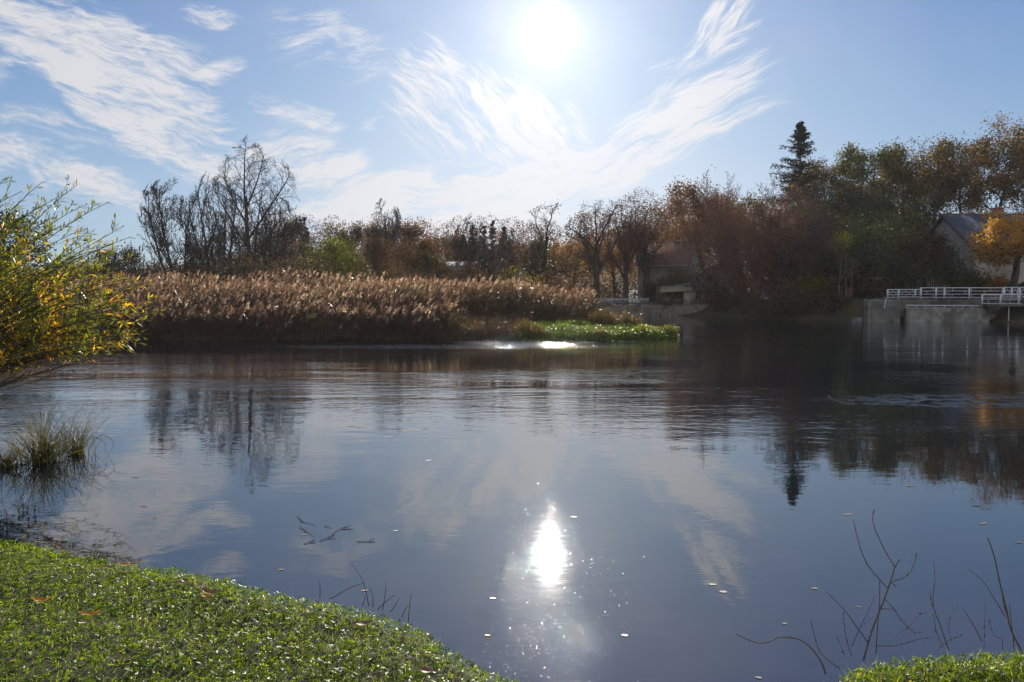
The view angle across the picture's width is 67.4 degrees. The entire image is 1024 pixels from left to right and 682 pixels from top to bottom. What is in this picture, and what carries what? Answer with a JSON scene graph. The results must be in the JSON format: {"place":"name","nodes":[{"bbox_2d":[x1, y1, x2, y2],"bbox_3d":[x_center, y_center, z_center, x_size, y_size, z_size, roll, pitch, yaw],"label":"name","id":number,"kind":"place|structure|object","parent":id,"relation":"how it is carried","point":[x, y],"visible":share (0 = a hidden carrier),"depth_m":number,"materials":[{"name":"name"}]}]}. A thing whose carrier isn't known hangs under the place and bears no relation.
{"place":"outdoors","nodes":[
{"label":"outdoors","id":0,"kind":"place"},
{"bbox_2d":[0,315,1023,681],"bbox_3d":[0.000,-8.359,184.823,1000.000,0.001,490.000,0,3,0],"label":"water","id":1,"kind":"structure","parent":0,"point":[748,465],"depth_m":8.59,"materials":[{"name":"blue liquid"}]},
{"bbox_2d":[38,395,139,456],"bbox_3d":[-5.880,1.153,10.303,1.312,0.842,1.150,0,3,0],"label":"sedge tussock","id":2,"kind":"object","parent":1,"relation":"in","point":[79,445],"visible":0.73,"depth_m":10.32,"materials":[{"name":"green plant"}]},
{"bbox_2d":[520,319,678,340],"bbox_3d":[4.805,-0.552,41.529,8.838,1.161,9.221,0,3,0],"label":"islet greenery","id":3,"kind":"object","parent":1,"relation":"in","point":[564,328],"visible":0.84,"depth_m":39.01,"materials":[{"name":"green plant"}]},
{"bbox_2d":[0,538,1023,681],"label":"ground","id":4,"kind":"structure","parent":0,"point":[195,662],"depth_m":3.86,"materials":[{"name":"green plant"}]},
{"bbox_2d":[0,431,46,469],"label":"sedge tussock","id":5,"kind":"object","parent":4,"relation":"on","point":[5,462],"visible":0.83,"depth_m":9.55,"materials":[{"name":"green plant"}]},
{"bbox_2d":[0,395,106,465],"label":"sedge tussock","id":6,"kind":"object","parent":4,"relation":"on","point":[44,451],"visible":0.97,"depth_m":9.75,"materials":[{"name":"green plant"}]},
{"bbox_2d":[0,175,164,409],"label":"willow shrub","id":7,"kind":"object","parent":4,"relation":"on","point":[29,335],"visible":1,"depth_m":9.70,"materials":[{"name":"green plant"}]},
{"bbox_2d":[736,633,825,674],"bbox_3d":[1.274,1.483,3.640,0.437,0.199,0.013,0,3,0],"label":"dead stem","id":8,"kind":"object","parent":4,"relation":"on","point":[791,637],"visible":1,"depth_m":3.63,"materials":[{"name":"brown plant"}]},
{"bbox_2d":[853,510,920,660],"bbox_3d":[1.853,1.223,3.826,0.359,0.756,0.086,0,3,0],"label":"dead stem","id":9,"kind":"object","parent":4,"relation":"on","point":[884,599],"visible":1,"depth_m":3.83,"materials":[{"name":"brown plant"}]},
{"bbox_2d":[987,538,1022,654],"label":"dead stem","id":10,"kind":"object","parent":4,"relation":"on","point":[1008,617],"visible":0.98,"depth_m":3.83,"materials":[{"name":"brown plant"}]},
{"bbox_2d":[0,0,1023,278],"label":"sky","id":11,"kind":"structure","parent":0,"point":[436,110],"materials":[{"name":"blue"}]},
{"bbox_2d":[62,221,1023,340],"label":"terrain","id":12,"kind":"structure","parent":0,"point":[851,310],"depth_m":70.61,"materials":[{"name":"soil"}]},
{"bbox_2d":[0,202,79,280],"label":"woodland tree","id":13,"kind":"object","parent":12,"relation":"on","point":[13,241],"visible":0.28,"depth_m":60.43,"materials":[{"name":"green plant"}]},
{"bbox_2d":[78,242,146,279],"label":"woodland tree","id":14,"kind":"object","parent":12,"relation":"on","point":[108,262],"visible":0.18,"depth_m":97.44,"materials":[{"name":"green plant"}]},
{"bbox_2d":[65,247,170,283],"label":"shrub","id":15,"kind":"object","parent":12,"relation":"on","point":[119,271],"visible":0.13,"depth_m":65.41,"materials":[{"name":"brown plant"}]},
{"bbox_2d":[111,242,161,277],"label":"bare tree","id":16,"kind":"object","parent":12,"relation":"on","point":[115,259],"visible":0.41,"depth_m":91.44,"materials":[{"name":"brown plant"}]},
{"bbox_2d":[110,250,214,287],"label":"shrub","id":17,"kind":"object","parent":12,"relation":"on","point":[174,264],"visible":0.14,"depth_m":68.35,"materials":[{"name":"brown plant"}]},
{"bbox_2d":[112,178,223,276],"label":"bare tree","id":18,"kind":"object","parent":12,"relation":"on","point":[160,238],"visible":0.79,"depth_m":85.75,"materials":[{"name":"brown plant"}]},
{"bbox_2d":[154,241,270,289],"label":"shrub","id":19,"kind":"object","parent":12,"relation":"on","point":[228,270],"visible":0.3,"depth_m":68.33,"materials":[{"name":"brown plant"}]},
{"bbox_2d":[176,173,257,278],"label":"bare tree","id":20,"kind":"object","parent":12,"relation":"on","point":[202,214],"visible":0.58,"depth_m":88.45,"materials":[{"name":"brown plant"}]},
{"bbox_2d":[182,219,261,280],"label":"autumn tree","id":21,"kind":"object","parent":12,"relation":"on","point":[228,249],"visible":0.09,"depth_m":95.62,"materials":[{"name":"brown plant"}]},
{"bbox_2d":[209,134,300,271],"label":"bare tree","id":22,"kind":"object","parent":12,"relation":"on","point":[246,206],"visible":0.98,"depth_m":85.50,"materials":[{"name":"brown plant"}]},
{"bbox_2d":[198,197,311,287],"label":"bare tree","id":23,"kind":"object","parent":12,"relation":"on","point":[219,248],"visible":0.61,"depth_m":87.02,"materials":[{"name":"brown plant"}]},
{"bbox_2d":[207,244,308,290],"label":"shrub","id":24,"kind":"object","parent":12,"relation":"on","point":[263,269],"visible":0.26,"depth_m":68.76,"materials":[{"name":"brown plant"}]},
{"bbox_2d":[254,215,314,283],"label":"autumn tree","id":25,"kind":"object","parent":12,"relation":"on","point":[303,226],"visible":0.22,"depth_m":95.38,"materials":[{"name":"brown plant"}]},
{"bbox_2d":[1,266,602,339],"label":"reed stalks","id":26,"kind":"object","parent":12,"relation":"on","point":[495,317],"visible":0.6,"depth_m":40.80,"materials":[{"name":"brown plant"}]},
{"bbox_2d":[0,266,601,328],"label":"reed plumes","id":27,"kind":"object","parent":26,"relation":"attached to","point":[268,283],"visible":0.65,"depth_m":43.55,"materials":[{"name":"beige plant"}]},
{"bbox_2d":[268,244,354,291],"bbox_3d":[-17.645,-5.239,65.791,7.760,5.901,7.556,0,3,0],"label":"shrub","id":28,"kind":"object","parent":12,"relation":"on","point":[316,265],"visible":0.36,"depth_m":64.95,"materials":[{"name":"brown plant"}]},
{"bbox_2d":[295,220,354,278],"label":"autumn tree","id":29,"kind":"object","parent":12,"relation":"on","point":[342,234],"visible":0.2,"depth_m":125.32,"materials":[{"name":"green plant"}]},
{"bbox_2d":[300,232,368,281],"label":"autumn tree","id":30,"kind":"object","parent":12,"relation":"on","point":[336,248],"visible":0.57,"depth_m":82.90,"materials":[{"name":"green plant"}]},
{"bbox_2d":[327,219,364,284],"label":"autumn tree","id":31,"kind":"object","parent":12,"relation":"on","point":[355,233],"visible":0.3,"depth_m":132.68,"materials":[{"name":"brown plant"}]},
{"bbox_2d":[337,253,405,288],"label":"shrub","id":32,"kind":"object","parent":12,"relation":"on","point":[366,272],"visible":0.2,"depth_m":69.85,"materials":[{"name":"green plant"}]},
{"bbox_2d":[352,221,395,275],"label":"autumn tree","id":33,"kind":"object","parent":12,"relation":"on","point":[367,231],"visible":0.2,"depth_m":124.40,"materials":[{"name":"brown plant"}]},
{"bbox_2d":[364,198,406,276],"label":"bare tree","id":34,"kind":"object","parent":12,"relation":"on","point":[394,235],"visible":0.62,"depth_m":97.20,"materials":[{"name":"brown plant"}]},
{"bbox_2d":[358,233,420,279],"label":"autumn tree","id":35,"kind":"object","parent":12,"relation":"on","point":[379,251],"visible":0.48,"depth_m":86.11,"materials":[{"name":"brown plant"}]},
{"bbox_2d":[376,257,436,295],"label":"shrub","id":36,"kind":"object","parent":12,"relation":"on","point":[409,273],"visible":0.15,"depth_m":67.36,"materials":[{"name":"brown plant"}]},
{"bbox_2d":[396,232,445,281],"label":"autumn tree","id":37,"kind":"object","parent":12,"relation":"on","point":[411,261],"visible":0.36,"depth_m":88.01,"materials":[{"name":"brown plant"}]},
{"bbox_2d":[389,217,454,266],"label":"autumn tree","id":38,"kind":"object","parent":12,"relation":"on","point":[411,231],"visible":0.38,"depth_m":113.82,"materials":[{"name":"brown plant"}]},
{"bbox_2d":[413,246,457,285],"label":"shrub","id":39,"kind":"object","parent":12,"relation":"on","point":[429,259],"visible":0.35,"depth_m":82.50,"materials":[{"name":"green plant"}]},
{"bbox_2d":[438,231,460,260],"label":"autumn tree","id":40,"kind":"object","parent":12,"relation":"on","point":[447,243],"visible":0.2,"depth_m":128.55,"materials":[{"name":"brown plant"}]},
{"bbox_2d":[424,261,480,284],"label":"grey roof cottage","id":41,"kind":"structure","parent":12,"relation":"on","point":[452,262],"depth_m":113.16,"materials":[{"name":"concrete"}]},
{"bbox_2d":[14,186,892,287],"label":"wood","id":42,"kind":"object","parent":12,"relation":"on","point":[525,231],"visible":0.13,"depth_m":199.54,"materials":[{"name":"brown plant"}]},
{"bbox_2d":[418,255,490,311],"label":"shrub","id":43,"kind":"object","parent":12,"relation":"on","point":[449,277],"visible":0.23,"depth_m":65.13,"materials":[{"name":"brown plant"}]},
{"bbox_2d":[449,213,518,283],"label":"bare tree","id":44,"kind":"object","parent":12,"relation":"on","point":[472,250],"visible":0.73,"depth_m":81.02,"materials":[{"name":"brown plant"}]},
{"bbox_2d":[451,259,527,302],"bbox_3d":[-1.746,-4.273,64.007,6.348,5.297,6.820,-1,4,-23],"label":"shrub","id":45,"kind":"object","parent":12,"relation":"on","point":[500,272],"visible":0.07,"depth_m":63.17,"materials":[{"name":"brown plant"}]},
{"bbox_2d":[497,228,526,277],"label":"bare tree","id":46,"kind":"object","parent":12,"relation":"on","point":[510,254],"visible":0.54,"depth_m":95.36,"materials":[{"name":"brown plant"}]},
{"bbox_2d":[495,260,547,312],"bbox_3d":[0.872,-4.091,61.856,4.683,4.943,4.885,0,3,0],"label":"shrub","id":47,"kind":"object","parent":12,"relation":"on","point":[525,276],"visible":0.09,"depth_m":61.26,"materials":[{"name":"brown plant"}]},
{"bbox_2d":[506,316,541,336],"bbox_3d":[0.653,-0.702,38.638,1.879,1.109,1.523,0,3,0],"label":"weed clump","id":48,"kind":"object","parent":12,"relation":"on","point":[522,326],"visible":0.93,"depth_m":38.48,"materials":[{"name":"brown plant"}]},
{"bbox_2d":[491,236,563,291],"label":"red roof house","id":49,"kind":"structure","parent":12,"relation":"on","point":[498,264],"depth_m":108.71,"materials":[{"name":"brown tile"}]},
{"bbox_2d":[516,229,555,280],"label":"ivy tree","id":50,"kind":"object","parent":12,"relation":"on","point":[548,260],"visible":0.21,"depth_m":83.40,"materials":[{"name":"green plant"}]},
{"bbox_2d":[515,263,584,312],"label":"shrub","id":51,"kind":"object","parent":12,"relation":"on","point":[547,276],"visible":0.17,"depth_m":65.74,"materials":[{"name":"brown plant"}]},
{"bbox_2d":[511,202,594,282],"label":"gnarled tree","id":52,"kind":"object","parent":12,"relation":"on","point":[532,265],"visible":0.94,"depth_m":79.10,"materials":[{"name":"brown plant"}]},
{"bbox_2d":[529,230,619,286],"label":"garden tree","id":53,"kind":"object","parent":12,"relation":"on","point":[572,252],"visible":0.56,"depth_m":97.17,"materials":[{"name":"brown plant"}]},
{"bbox_2d":[564,197,631,302],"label":"bare tree","id":54,"kind":"object","parent":12,"relation":"on","point":[595,265],"visible":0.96,"depth_m":94.10,"materials":[{"name":"brown plant"}]},
{"bbox_2d":[586,305,620,324],"bbox_3d":[5.091,-1.351,43.252,2.118,1.400,1.936,0,3,0],"label":"weed clump","id":55,"kind":"object","parent":12,"relation":"on","point":[598,318],"visible":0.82,"depth_m":42.94,"materials":[{"name":"brown plant"}]},
{"bbox_2d":[578,240,638,301],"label":"garden tree","id":56,"kind":"object","parent":12,"relation":"on","point":[613,275],"visible":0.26,"depth_m":103.93,"materials":[{"name":"brown plant"}]},
{"bbox_2d":[584,303,648,314],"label":"stone wall","id":57,"kind":"structure","parent":12,"relation":"on","point":[634,308],"depth_m":92.30,"materials":[{"name":"concrete"}]},
{"bbox_2d":[585,297,648,304],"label":"picket fence","id":58,"kind":"object","parent":57,"relation":"on","point":[621,300],"visible":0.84,"depth_m":92.16,"materials":[{"name":"white wood"}]},
{"bbox_2d":[599,200,651,302],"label":"bare tree","id":59,"kind":"object","parent":12,"relation":"on","point":[626,261],"visible":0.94,"depth_m":94.78,"materials":[{"name":"brown plant"}]},
{"bbox_2d":[613,309,642,324],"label":"weed clump","id":60,"kind":"object","parent":12,"relation":"on","point":[627,320],"visible":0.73,"depth_m":42.73,"materials":[{"name":"brown plant"}]},
{"bbox_2d":[618,200,678,301],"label":"bare tree","id":61,"kind":"object","parent":12,"relation":"on","point":[645,254],"visible":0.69,"depth_m":95.04,"materials":[{"name":"brown plant"}]},
{"bbox_2d":[639,274,671,300],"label":"shrub","id":62,"kind":"object","parent":12,"relation":"on","point":[652,291],"visible":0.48,"depth_m":95.35,"materials":[{"name":"green plant"}]},
{"bbox_2d":[633,240,704,300],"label":"gabled house","id":63,"kind":"structure","parent":12,"relation":"on","point":[676,249],"depth_m":98.64,"materials":[{"name":"brown tile"}]},
{"bbox_2d":[652,268,690,297],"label":"shrub","id":64,"kind":"object","parent":12,"relation":"on","point":[671,283],"visible":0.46,"depth_m":93.09,"materials":[{"name":"green plant"}]},
{"bbox_2d":[656,282,695,305],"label":"open shed","id":65,"kind":"structure","parent":12,"relation":"on","point":[663,297],"depth_m":89.85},
{"bbox_2d":[646,222,706,255],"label":"garden tree","id":66,"kind":"object","parent":12,"relation":"on","point":[663,235],"visible":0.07,"depth_m":110.88,"materials":[{"name":"brown plant"}]},
{"bbox_2d":[659,262,695,283],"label":"shrub","id":67,"kind":"object","parent":12,"relation":"on","point":[678,271],"visible":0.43,"depth_m":96.07,"materials":[{"name":"green plant"}]},
{"bbox_2d":[649,304,708,315],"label":"quay wall","id":68,"kind":"structure","parent":12,"relation":"on","point":[670,310],"depth_m":89.38,"materials":[{"name":"concrete"}]},
{"bbox_2d":[650,175,739,278],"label":"woodland tree","id":69,"kind":"object","parent":12,"relation":"on","point":[694,205],"visible":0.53,"depth_m":100.61,"materials":[{"name":"brown plant"}]},
{"bbox_2d":[691,281,726,298],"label":"waterside shed","id":70,"kind":"structure","parent":12,"relation":"on","point":[701,284],"depth_m":89.93,"materials":[{"name":"grey wood"}]},
{"bbox_2d":[553,247,907,308],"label":"scrub","id":71,"kind":"object","parent":12,"relation":"on","point":[607,293],"visible":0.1,"depth_m":93.94,"materials":[{"name":"brown plant"}]},
{"bbox_2d":[713,190,770,253],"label":"woodland tree","id":72,"kind":"object","parent":12,"relation":"on","point":[747,204],"visible":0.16,"depth_m":103.94,"materials":[{"name":"brown plant"}]},
{"bbox_2d":[673,165,847,300],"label":"willow tree","id":73,"kind":"object","parent":12,"relation":"on","point":[723,257],"visible":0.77,"depth_m":79.29,"materials":[{"name":"red plant"}]},
{"bbox_2d":[737,180,844,298],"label":"willow tree","id":74,"kind":"object","parent":12,"relation":"on","point":[819,223],"visible":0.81,"depth_m":76.53,"materials":[{"name":"brown plant"}]},
{"bbox_2d":[745,121,867,287],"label":"spruce tree","id":75,"kind":"object","parent":12,"relation":"on","point":[800,147],"visible":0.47,"depth_m":88.47,"materials":[{"name":"green plant"}]},
{"bbox_2d":[784,267,842,296],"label":"shrub","id":76,"kind":"object","parent":12,"relation":"on","point":[815,284],"visible":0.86,"depth_m":75.10,"materials":[{"name":"green plant"}]},
{"bbox_2d":[777,157,868,215],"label":"oak tree","id":77,"kind":"object","parent":12,"relation":"on","point":[824,170],"visible":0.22,"depth_m":105.98,"materials":[{"name":"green plant"}]},
{"bbox_2d":[807,180,868,277],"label":"woodland tree","id":78,"kind":"object","parent":12,"relation":"on","point":[836,206],"visible":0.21,"depth_m":95.41,"materials":[{"name":"green plant"}]},
{"bbox_2d":[822,275,866,298],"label":"garden hut","id":79,"kind":"object","parent":12,"relation":"on","point":[855,291],"visible":0.24,"depth_m":75.33,"materials":[{"name":"brown tile"}]},
{"bbox_2d":[828,231,877,279],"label":"young tree","id":80,"kind":"object","parent":12,"relation":"on","point":[841,245],"visible":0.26,"depth_m":78.74,"materials":[{"name":"green plant"}]},
{"bbox_2d":[802,234,917,288],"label":"woodland tree","id":81,"kind":"object","parent":12,"relation":"on","point":[886,256],"visible":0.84,"depth_m":73.13,"materials":[{"name":"green plant"}]},
{"bbox_2d":[831,180,918,255],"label":"woodland tree","id":82,"kind":"object","parent":12,"relation":"on","point":[864,202],"visible":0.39,"depth_m":91.31,"materials":[{"name":"green plant"}]},
{"bbox_2d":[826,141,934,209],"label":"oak tree","id":83,"kind":"object","parent":12,"relation":"on","point":[885,160],"visible":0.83,"depth_m":102.28,"materials":[{"name":"green plant"}]},
{"bbox_2d":[862,298,900,321],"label":"retaining wall","id":84,"kind":"structure","parent":12,"relation":"on","point":[889,312],"depth_m":66.24,"materials":[{"name":"concrete"}]},
{"bbox_2d":[832,201,932,276],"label":"woodland tree","id":85,"kind":"object","parent":12,"relation":"on","point":[889,227],"visible":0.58,"depth_m":79.83,"materials":[{"name":"green plant"}]},
{"bbox_2d":[855,274,910,298],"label":"shrub","id":86,"kind":"object","parent":12,"relation":"on","point":[871,288],"visible":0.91,"depth_m":71.21,"materials":[{"name":"green plant"}]},
{"bbox_2d":[853,147,952,253],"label":"oak tree","id":87,"kind":"object","parent":12,"relation":"on","point":[917,176],"visible":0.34,"depth_m":105.39,"materials":[{"name":"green plant"}]},
{"bbox_2d":[853,185,955,281],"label":"woodland tree","id":88,"kind":"object","parent":12,"relation":"on","point":[937,201],"visible":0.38,"depth_m":90.51,"materials":[{"name":"green plant"}]},
{"bbox_2d":[881,251,932,298],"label":"shrub","id":89,"kind":"object","parent":12,"relation":"on","point":[899,276],"visible":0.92,"depth_m":70.99,"materials":[{"name":"green plant"}]},
{"bbox_2d":[878,227,958,298],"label":"garden tree","id":90,"kind":"object","parent":12,"relation":"on","point":[937,243],"visible":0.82,"depth_m":72.95,"materials":[{"name":"green plant"}]},
{"bbox_2d":[877,129,989,221],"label":"oak tree","id":91,"kind":"object","parent":12,"relation":"on","point":[942,146],"visible":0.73,"depth_m":101.57,"materials":[{"name":"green plant"}]},
{"bbox_2d":[911,285,976,298],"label":"shrub","id":92,"kind":"object","parent":12,"relation":"on","point":[931,292],"visible":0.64,"depth_m":71.08,"materials":[{"name":"green plant"}]},
{"bbox_2d":[904,307,988,321],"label":"retaining wall","id":93,"kind":"structure","parent":12,"relation":"on","point":[945,314],"depth_m":65.79,"materials":[{"name":"concrete"}]},
{"bbox_2d":[918,240,979,298],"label":"garden tree","id":94,"kind":"object","parent":12,"relation":"on","point":[947,275],"visible":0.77,"depth_m":72.93,"materials":[{"name":"green plant"}]},
{"bbox_2d":[882,297,1023,316],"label":"wall","id":95,"kind":"structure","parent":12,"relation":"on","point":[933,301],"depth_m":66.73,"materials":[{"name":"concrete"}]},
{"bbox_2d":[920,287,1003,298],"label":"railing","id":96,"kind":"object","parent":12,"relation":"on","point":[944,297],"visible":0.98,"depth_m":66.04,"materials":[{"name":"white metal"}]},
{"bbox_2d":[913,135,1012,218],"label":"oak tree","id":97,"kind":"object","parent":12,"relation":"on","point":[952,198],"visible":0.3,"depth_m":104.62,"materials":[{"name":"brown plant"}]},
{"bbox_2d":[916,205,1023,295],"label":"slate roof house","id":98,"kind":"structure","parent":12,"relation":"on","point":[959,226],"depth_m":80.99,"materials":[{"name":"grey stone"}]},
{"bbox_2d":[946,261,995,298],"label":"shrub","id":99,"kind":"object","parent":12,"relation":"on","point":[973,281],"visible":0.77,"depth_m":70.31,"materials":[{"name":"green plant"}]},
{"bbox_2d":[941,110,1023,212],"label":"oak tree","id":100,"kind":"object","parent":12,"relation":"on","point":[1017,182],"visible":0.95,"depth_m":96.85,"materials":[{"name":"brown plant"}]},
{"bbox_2d":[963,206,1023,298],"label":"maple tree","id":101,"kind":"object","parent":12,"relation":"on","point":[998,247],"visible":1,"depth_m":68.44,"materials":[{"name":"orange plant"}]},
{"bbox_2d":[979,271,1011,298],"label":"shrub","id":102,"kind":"object","parent":12,"relation":"on","point":[999,281],"visible":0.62,"depth_m":70.63,"materials":[{"name":"brown plant"}]},
{"bbox_2d":[978,304,1023,320],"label":"landing deck","id":103,"kind":"structure","parent":12,"relation":"on","point":[1003,305],"depth_m":64.44,"materials":[{"name":"concrete"}]},
{"bbox_2d":[981,294,1021,304],"bbox_3d":[41.369,-3.495,64.906,3.413,0.894,0.100,0,3,0],"label":"railing","id":104,"kind":"object","parent":103,"relation":"on","point":[1000,296],"visible":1,"depth_m":64.87,"materials":[{"name":"white metal"}]},
{"bbox_2d":[981,116,1023,212],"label":"oak tree","id":105,"kind":"object","parent":12,"relation":"on","point":[1002,185],"visible":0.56,"depth_m":98.18,"materials":[{"name":"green plant"}]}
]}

